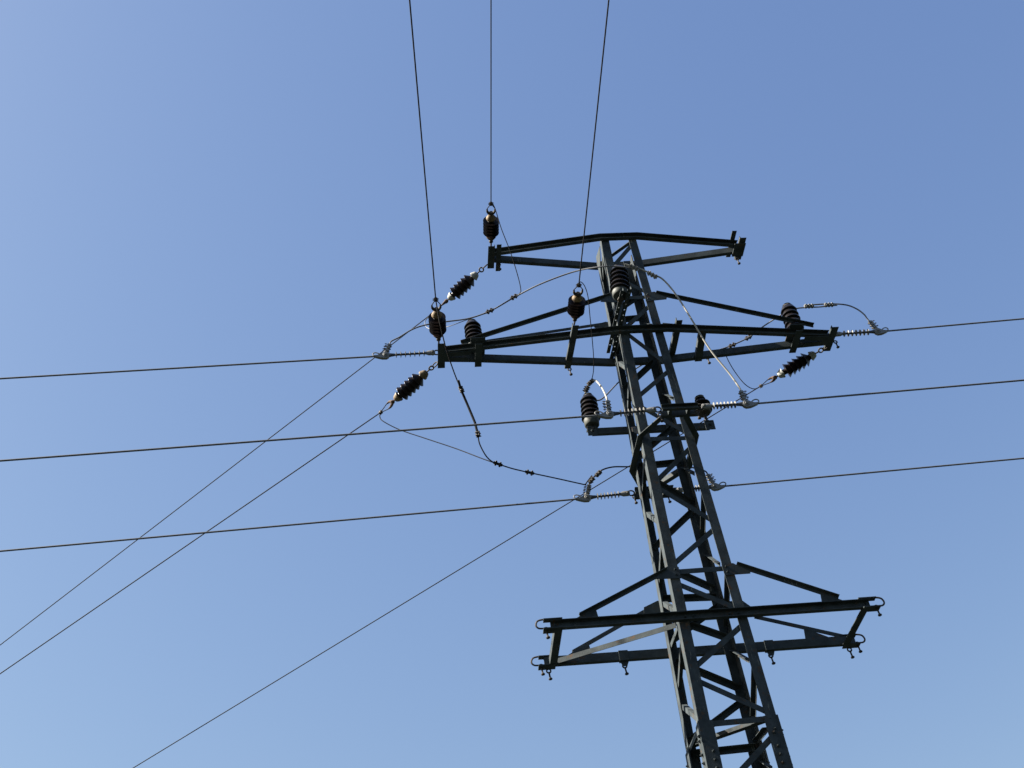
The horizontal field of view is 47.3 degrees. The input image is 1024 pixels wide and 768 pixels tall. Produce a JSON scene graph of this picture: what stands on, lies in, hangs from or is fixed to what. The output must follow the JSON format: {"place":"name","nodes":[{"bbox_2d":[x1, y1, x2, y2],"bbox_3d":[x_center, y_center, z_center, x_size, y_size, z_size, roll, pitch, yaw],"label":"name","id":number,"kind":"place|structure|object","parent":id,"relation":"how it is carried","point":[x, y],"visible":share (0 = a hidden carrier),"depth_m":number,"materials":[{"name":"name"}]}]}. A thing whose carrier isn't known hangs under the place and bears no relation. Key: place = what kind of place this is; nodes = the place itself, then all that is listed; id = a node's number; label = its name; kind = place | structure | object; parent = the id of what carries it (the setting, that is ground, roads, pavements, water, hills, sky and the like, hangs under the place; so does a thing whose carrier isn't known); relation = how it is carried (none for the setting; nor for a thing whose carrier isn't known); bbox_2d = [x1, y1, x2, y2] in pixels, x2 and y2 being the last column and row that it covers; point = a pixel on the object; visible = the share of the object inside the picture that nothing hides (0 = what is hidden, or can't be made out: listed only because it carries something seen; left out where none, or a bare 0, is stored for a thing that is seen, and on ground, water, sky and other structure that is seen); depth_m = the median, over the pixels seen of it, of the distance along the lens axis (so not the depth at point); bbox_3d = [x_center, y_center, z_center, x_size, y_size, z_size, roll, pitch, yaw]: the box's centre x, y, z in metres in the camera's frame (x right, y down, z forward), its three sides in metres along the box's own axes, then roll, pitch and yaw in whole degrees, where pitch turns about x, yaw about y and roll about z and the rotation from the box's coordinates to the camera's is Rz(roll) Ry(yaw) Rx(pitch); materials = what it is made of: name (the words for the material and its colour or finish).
{"place":"outdoors","nodes":[
{"label":"outdoors","id":0,"kind":"place"},
{"bbox_2d":[0,0,1023,767],"label":"sky","id":1,"kind":"structure","parent":0,"point":[184,183],"materials":[{"name":"blue"}]},
{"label":"cable connector","id":2,"kind":"object","parent":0,"visible":0},
{"bbox_2d":[389,266,631,342],"bbox_3d":[-0.008,-1.082,16.228,3.494,0.615,0.382,-15,-41,8],"label":"jumper cable","id":3,"kind":"object","parent":2,"relation":"attached to","point":[515,296],"visible":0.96,"depth_m":16.32,"materials":[{"name":"metal"}]},
{"bbox_2d":[628,264,638,270],"bbox_3d":[1.651,-1.581,15.892,0.147,0.130,0.078,-3,-41,-6],"label":"cable connector","id":4,"kind":"object","parent":3,"relation":"attached to","point":[634,267],"visible":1,"depth_m":15.87,"materials":[{"name":"metal"}]},
{"bbox_2d":[624,264,740,389],"bbox_3d":[2.217,-0.785,15.302,1.171,2.244,0.090,4,-42,-13],"label":"jumper cable","id":5,"kind":"object","parent":3,"relation":"hanging from","point":[714,355],"visible":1,"depth_m":15.30,"materials":[{"name":"metal"}]},
{"bbox_2d":[647,271,657,278],"bbox_3d":[1.896,-1.473,15.811,0.147,0.147,0.077,-3,-41,-6],"label":"cable connector","id":6,"kind":"object","parent":5,"relation":"attached to","point":[653,275],"visible":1,"depth_m":15.79,"materials":[{"name":"metal"}]},
{"bbox_3d":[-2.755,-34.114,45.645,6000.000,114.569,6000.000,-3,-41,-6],"label":"ground","id":7,"kind":"structure","parent":0,"visible":0},
{"bbox_2d":[438,231,880,767],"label":"lattice pylon","id":8,"kind":"object","parent":7,"relation":"on","point":[679,617],"visible":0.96,"depth_m":14.39,"materials":[{"name":"metal"}]},
{"bbox_2d":[378,361,437,414],"bbox_3d":[-1.446,0.060,16.335,1.122,0.331,0.225,-31,-46,25],"label":"strain insulator","id":9,"kind":"object","parent":8,"relation":"attached to","point":[414,382],"visible":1,"depth_m":16.26,"materials":[{"name":"ceramic"}]},
{"bbox_2d":[0,413,378,673],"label":"thin wire","id":10,"kind":"object","parent":9,"relation":"attached to","point":[189,543],"visible":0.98,"depth_m":17.07,"materials":[{"name":"black metal"}]},
{"bbox_2d":[379,415,490,461],"bbox_3d":[-1.010,0.752,15.859,1.680,1.518,0.095,-18,-42,11],"label":"jumper cable","id":11,"kind":"object","parent":9,"relation":"hanging from","point":[433,441],"visible":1,"depth_m":15.90,"materials":[{"name":"black metal"}]},
{"bbox_2d":[389,350,437,357],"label":"rod insulator","id":12,"kind":"object","parent":8,"relation":"attached to","point":[429,352],"visible":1,"depth_m":16.04,"materials":[{"name":"ceramic"}]},
{"bbox_2d":[372,343,391,359],"bbox_3d":[-1.782,-0.453,16.048,0.274,0.276,0.072,-3,-41,-6],"label":"dead end clamp","id":13,"kind":"object","parent":12,"relation":"attached to","point":[385,354],"visible":1,"depth_m":15.99,"materials":[{"name":"metal"}]},
{"bbox_2d":[0,356,374,379],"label":"conductor","id":14,"kind":"object","parent":13,"relation":"attached to","point":[186,367],"visible":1,"depth_m":15.69,"materials":[{"name":"metal"}]},
{"bbox_2d":[428,297,446,343],"bbox_3d":[-0.992,-0.824,15.572,0.243,0.232,0.896,-3,-41,-6],"label":"strain insulator","id":15,"kind":"object","parent":8,"relation":"attached to","point":[434,329],"visible":0.93,"depth_m":15.51,"materials":[{"name":"ceramic"}]},
{"bbox_2d":[409,0,435,298],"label":"thin wire","id":16,"kind":"object","parent":15,"relation":"attached to","point":[422,142],"visible":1,"depth_m":13.32,"materials":[{"name":"black metal"}]},
{"bbox_2d":[436,302,591,484],"bbox_3d":[-0.134,0.262,15.576,2.718,1.805,0.536,30,-53,-35],"label":"jumper cable","id":17,"kind":"object","parent":15,"relation":"hanging from","point":[478,437],"visible":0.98,"depth_m":15.32,"materials":[{"name":"black metal"}]},
{"bbox_2d":[457,380,477,430],"bbox_3d":[-0.586,0.300,15.282,0.065,0.694,0.390,-27,-45,21],"label":"cable splice","id":18,"kind":"object","parent":17,"relation":"attached to","point":[468,406],"visible":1,"depth_m":15.33,"materials":[{"name":"black metal"}]},
{"bbox_2d":[475,431,480,437],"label":"cable connector","id":19,"kind":"object","parent":18,"relation":"attached to","point":[478,433],"visible":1,"depth_m":15.15,"materials":[{"name":"grey metal"}]},
{"bbox_2d":[493,461,502,466],"bbox_3d":[-0.183,1.037,15.181,0.128,0.097,0.078,-3,-41,-6],"label":"cable connector","id":20,"kind":"object","parent":17,"relation":"attached to","point":[500,464],"visible":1,"depth_m":15.16,"materials":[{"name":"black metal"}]},
{"bbox_2d":[525,469,533,475],"bbox_3d":[0.232,1.163,15.361,0.129,0.087,0.078,-3,-41,-6],"label":"cable connector","id":21,"kind":"object","parent":17,"relation":"attached to","point":[531,473],"visible":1,"depth_m":15.35,"materials":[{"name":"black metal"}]},
{"bbox_2d":[588,476,594,483],"bbox_3d":[1.065,1.291,15.693,0.108,0.111,0.072,-3,-41,-6],"label":"cable connector","id":22,"kind":"object","parent":17,"relation":"attached to","point":[591,479],"visible":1,"depth_m":15.67,"materials":[{"name":"metal"}]},
{"bbox_2d":[441,264,487,305],"bbox_3d":[-0.772,-1.441,17.635,1.080,0.309,0.225,-31,-46,25],"label":"strain insulator","id":23,"kind":"object","parent":8,"relation":"attached to","point":[462,286],"visible":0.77,"depth_m":17.56,"materials":[{"name":"ceramic"}]},
{"bbox_2d":[0,316,427,644],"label":"thin wire","id":24,"kind":"object","parent":23,"relation":"attached to","point":[206,486],"visible":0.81,"depth_m":18.75,"materials":[{"name":"black metal"}]},
{"bbox_2d":[464,319,481,342],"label":"post insulator","id":25,"kind":"object","parent":8,"relation":"on","point":[472,327],"visible":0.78,"depth_m":16.29,"materials":[{"name":"ceramic"}]},
{"bbox_2d":[483,202,498,245],"bbox_3d":[-0.303,-2.302,16.953,0.239,0.234,0.840,-3,-41,-6],"label":"strain insulator","id":26,"kind":"object","parent":8,"relation":"attached to","point":[490,226],"visible":1,"depth_m":16.90,"materials":[{"name":"ceramic"}]},
{"bbox_2d":[490,0,491,202],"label":"thin wire","id":27,"kind":"object","parent":26,"relation":"attached to","point":[490,101],"visible":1,"depth_m":15.35,"materials":[{"name":"black metal"}]},
{"bbox_2d":[481,205,520,314],"bbox_3d":[-0.122,-1.751,16.665,0.519,1.298,0.989,6,-43,-15],"label":"jumper cable","id":28,"kind":"object","parent":26,"relation":"hanging from","point":[513,262],"visible":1,"depth_m":16.61,"materials":[{"name":"black metal"}]},
{"bbox_2d":[485,308,493,313],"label":"cable connector","id":29,"kind":"object","parent":28,"relation":"attached to","point":[487,311],"visible":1,"depth_m":16.50,"materials":[{"name":"metal"}]},
{"bbox_2d":[531,656,544,675],"bbox_3d":[0.294,3.249,13.490,0.151,0.251,0.048,-3,-41,-6],"label":"hanging shackle","id":30,"kind":"object","parent":8,"relation":"attached to","point":[542,673],"visible":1,"depth_m":13.48,"materials":[{"name":"metal"}]},
{"bbox_2d":[535,619,549,638],"bbox_3d":[0.333,2.692,12.857,0.151,0.251,0.048,-3,-41,-6],"label":"hanging shackle","id":31,"kind":"object","parent":8,"relation":"attached to","point":[546,631],"visible":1,"depth_m":12.85,"materials":[{"name":"metal"}]},
{"bbox_2d":[546,669,552,679],"bbox_3d":[0.428,3.345,13.481,0.066,0.148,0.048,-3,-41,-6],"label":"hanging shackle","id":32,"kind":"object","parent":8,"relation":"attached to","point":[550,678],"visible":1,"depth_m":13.48,"materials":[{"name":"metal"}]},
{"bbox_2d":[567,283,585,324],"bbox_3d":[0.859,-1.056,15.567,0.233,0.240,0.734,-3,-41,-6],"label":"strain insulator","id":33,"kind":"object","parent":8,"relation":"attached to","point":[576,306],"visible":1,"depth_m":15.51,"materials":[{"name":"ceramic"}]},
{"bbox_2d":[580,281,593,377],"bbox_3d":[1.039,-0.723,15.854,0.118,0.431,1.593,-9,-41,2],"label":"jumper cable","id":34,"kind":"object","parent":33,"relation":"attached to","point":[591,329],"visible":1,"depth_m":15.83,"materials":[{"name":"black metal"}]},
{"bbox_2d":[578,0,609,283],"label":"thin wire","id":35,"kind":"object","parent":33,"relation":"attached to","point":[594,136],"visible":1,"depth_m":13.49,"materials":[{"name":"black metal"}]},
{"bbox_2d":[580,392,600,428],"bbox_3d":[1.065,0.390,15.986,0.260,0.637,0.260,-3,-41,-6],"label":"post insulator","id":36,"kind":"object","parent":8,"relation":"on","point":[588,403],"visible":0.9,"depth_m":15.92,"materials":[{"name":"ceramic"}]},
{"bbox_2d":[597,305,836,400],"bbox_3d":[2.911,-0.366,16.723,3.819,1.229,0.405,-7,-41,0],"label":"jumper cable","id":37,"kind":"object","parent":36,"relation":"attached to","point":[727,346],"visible":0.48,"depth_m":16.98,"materials":[{"name":"metal"}]},
{"bbox_2d":[804,304,813,308],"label":"cable connector","id":38,"kind":"object","parent":37,"relation":"attached to","point":[808,306],"visible":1,"depth_m":16.97,"materials":[{"name":"metal"}]},
{"bbox_2d":[824,302,833,306],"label":"cable connector","id":39,"kind":"object","parent":37,"relation":"attached to","point":[829,304],"visible":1,"depth_m":17.01,"materials":[{"name":"metal"}]},
{"bbox_2d":[591,490,634,499],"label":"rod insulator","id":40,"kind":"object","parent":8,"relation":"attached to","point":[624,493],"visible":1,"depth_m":15.69,"materials":[{"name":"ceramic"}]},
{"bbox_2d":[573,484,590,501],"bbox_3d":[0.949,1.459,15.692,0.269,0.278,0.072,-3,-41,-6],"label":"dead end clamp","id":41,"kind":"object","parent":40,"relation":"attached to","point":[586,497],"visible":1,"depth_m":15.64,"materials":[{"name":"metal"}]},
{"bbox_2d":[0,498,576,551],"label":"conductor","id":42,"kind":"object","parent":41,"relation":"attached to","point":[284,525],"visible":1,"depth_m":15.13,"materials":[{"name":"metal"}]},
{"bbox_2d":[588,466,707,483],"bbox_3d":[1.850,1.199,15.912,1.680,0.291,0.146,-3,-41,-6],"label":"jumper cable","id":43,"kind":"object","parent":41,"relation":"attached to","point":[629,466],"visible":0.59,"depth_m":15.90,"materials":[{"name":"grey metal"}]},
{"bbox_2d":[594,470,601,476],"bbox_3d":[1.165,1.208,15.772,0.109,0.106,0.071,-3,-41,-6],"label":"cable connector","id":44,"kind":"object","parent":43,"relation":"attached to","point":[598,473],"visible":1,"depth_m":15.76,"materials":[{"name":"metal"}]},
{"bbox_2d":[610,264,629,301],"bbox_3d":[1.464,-1.373,15.947,0.305,0.654,0.280,-3,-41,-6],"label":"post insulator","id":45,"kind":"object","parent":8,"relation":"attached to","point":[619,278],"visible":0.88,"depth_m":15.84,"materials":[{"name":"ceramic"}]},
{"bbox_2d":[613,406,661,415],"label":"rod insulator","id":46,"kind":"object","parent":8,"relation":"attached to","point":[647,410],"visible":1,"depth_m":14.42,"materials":[{"name":"ceramic"}]},
{"bbox_2d":[594,400,613,418],"bbox_3d":[1.125,0.309,14.415,0.237,0.282,0.072,-3,-41,-6],"label":"dead end clamp","id":47,"kind":"object","parent":46,"relation":"attached to","point":[608,413],"visible":1,"depth_m":14.36,"materials":[{"name":"metal"}]},
{"bbox_2d":[0,415,597,461],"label":"conductor","id":48,"kind":"object","parent":47,"relation":"attached to","point":[162,448],"visible":1,"depth_m":13.89,"materials":[{"name":"metal"}]},
{"bbox_2d":[584,379,607,399],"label":"jumper cable","id":49,"kind":"object","parent":47,"relation":"attached to","point":[599,384],"visible":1,"depth_m":15.47,"materials":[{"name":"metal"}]},
{"bbox_2d":[582,385,589,392],"bbox_3d":[1.033,0.071,16.238,0.116,0.119,0.070,-3,-41,-6],"label":"cable connector","id":50,"kind":"object","parent":49,"relation":"attached to","point":[586,388],"visible":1,"depth_m":16.22,"materials":[{"name":"metal"}]},
{"bbox_2d":[586,378,594,385],"bbox_3d":[1.098,-0.025,16.300,0.121,0.122,0.071,-3,-41,-6],"label":"cable connector","id":51,"kind":"object","parent":49,"relation":"attached to","point":[589,382],"visible":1,"depth_m":16.28,"materials":[{"name":"metal"}]},
{"bbox_2d":[657,412,663,422],"bbox_3d":[1.823,0.408,14.349,0.066,0.148,0.048,-3,-41,-6],"label":"hanging shackle","id":52,"kind":"object","parent":8,"relation":"hanging from","point":[660,416],"visible":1,"depth_m":14.35,"materials":[{"name":"metal"}]},
{"bbox_2d":[674,485,711,491],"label":"rod insulator","id":53,"kind":"object","parent":8,"relation":"attached to","point":[681,490],"visible":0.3,"depth_m":15.82,"materials":[{"name":"ceramic"}]},
{"bbox_2d":[706,474,725,490],"bbox_3d":[2.785,1.326,15.922,0.259,0.281,0.072,-3,-41,-6],"label":"dead end clamp","id":54,"kind":"object","parent":53,"relation":"attached to","point":[715,486],"visible":0.98,"depth_m":15.87,"materials":[{"name":"metal"}]},
{"bbox_2d":[725,457,1023,486],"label":"conductor","id":55,"kind":"object","parent":54,"relation":"attached to","point":[873,472],"visible":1,"depth_m":16.16,"materials":[{"name":"metal"}]},
{"bbox_2d":[695,394,711,420],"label":"post insulator","id":56,"kind":"object","parent":8,"relation":"on","point":[701,399],"visible":0.62,"depth_m":16.09,"materials":[{"name":"ceramic"}]},
{"bbox_2d":[698,401,742,409],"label":"rod insulator","id":57,"kind":"object","parent":8,"relation":"attached to","point":[713,405],"visible":1,"depth_m":14.53,"materials":[{"name":"ceramic"}]},
{"bbox_2d":[738,390,758,408],"bbox_3d":[2.975,0.181,14.641,0.234,0.283,0.072,-3,-41,-6],"label":"dead end clamp","id":58,"kind":"object","parent":57,"relation":"attached to","point":[747,403],"visible":1,"depth_m":14.59,"materials":[{"name":"metal"}]},
{"bbox_2d":[758,379,1023,403],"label":"conductor","id":59,"kind":"object","parent":58,"relation":"attached to","point":[890,391],"visible":1,"depth_m":14.82,"materials":[{"name":"metal"}]},
{"bbox_2d":[781,303,803,328],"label":"post insulator","id":60,"kind":"object","parent":8,"relation":"on","point":[789,310],"visible":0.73,"depth_m":16.79,"materials":[{"name":"ceramic"}]},
{"bbox_2d":[759,346,828,387],"bbox_3d":[4.038,-0.250,16.760,1.113,0.323,0.225,-22,-43,16],"label":"strain insulator","id":61,"kind":"object","parent":8,"relation":"attached to","point":[798,363],"visible":1,"depth_m":16.70,"materials":[{"name":"ceramic"}]},
{"bbox_2d":[133,387,758,767],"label":"thin wire","id":62,"kind":"object","parent":61,"relation":"attached to","point":[417,594],"visible":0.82,"depth_m":17.67,"materials":[{"name":"black metal"}]},
{"bbox_2d":[726,357,755,388],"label":"jumper cable","id":63,"kind":"object","parent":61,"relation":"attached to","point":[738,376],"visible":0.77,"depth_m":17.07,"materials":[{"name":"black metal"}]},
{"bbox_2d":[847,648,854,658],"bbox_3d":[4.006,3.181,13.845,0.066,0.148,0.048,-3,-41,-6],"label":"hanging shackle","id":64,"kind":"object","parent":8,"relation":"attached to","point":[852,656],"visible":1,"depth_m":13.84,"materials":[{"name":"metal"}]},
{"bbox_2d":[835,329,874,336],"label":"rod insulator","id":65,"kind":"object","parent":8,"relation":"attached to","point":[848,333],"visible":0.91,"depth_m":16.70,"materials":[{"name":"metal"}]},
{"bbox_2d":[868,320,888,335],"bbox_3d":[5.272,-0.818,16.802,0.264,0.279,0.072,-3,-41,-6],"label":"dead end clamp","id":66,"kind":"object","parent":65,"relation":"attached to","point":[878,331],"visible":1,"depth_m":16.75,"materials":[{"name":"metal"}]},
{"bbox_2d":[807,303,868,320],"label":"jumper cable","id":67,"kind":"object","parent":66,"relation":"attached to","point":[846,305],"visible":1,"depth_m":17.04,"materials":[{"name":"metal"}]},
{"bbox_2d":[888,318,1023,331],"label":"conductor","id":68,"kind":"object","parent":66,"relation":"attached to","point":[955,324],"visible":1,"depth_m":16.91,"materials":[{"name":"metal"}]},
{"bbox_2d":[856,634,865,652],"bbox_3d":[4.136,3.073,13.881,0.151,0.251,0.048,-3,-41,-6],"label":"hanging shackle","id":69,"kind":"object","parent":8,"relation":"attached to","point":[860,651],"visible":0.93,"depth_m":13.88,"materials":[{"name":"metal"}]},
{"bbox_2d":[875,597,884,616],"bbox_3d":[4.165,2.516,13.247,0.151,0.251,0.048,-3,-41,-6],"label":"hanging shackle","id":70,"kind":"object","parent":8,"relation":"attached to","point":[879,613],"visible":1,"depth_m":13.25,"materials":[{"name":"metal"}]}
]}

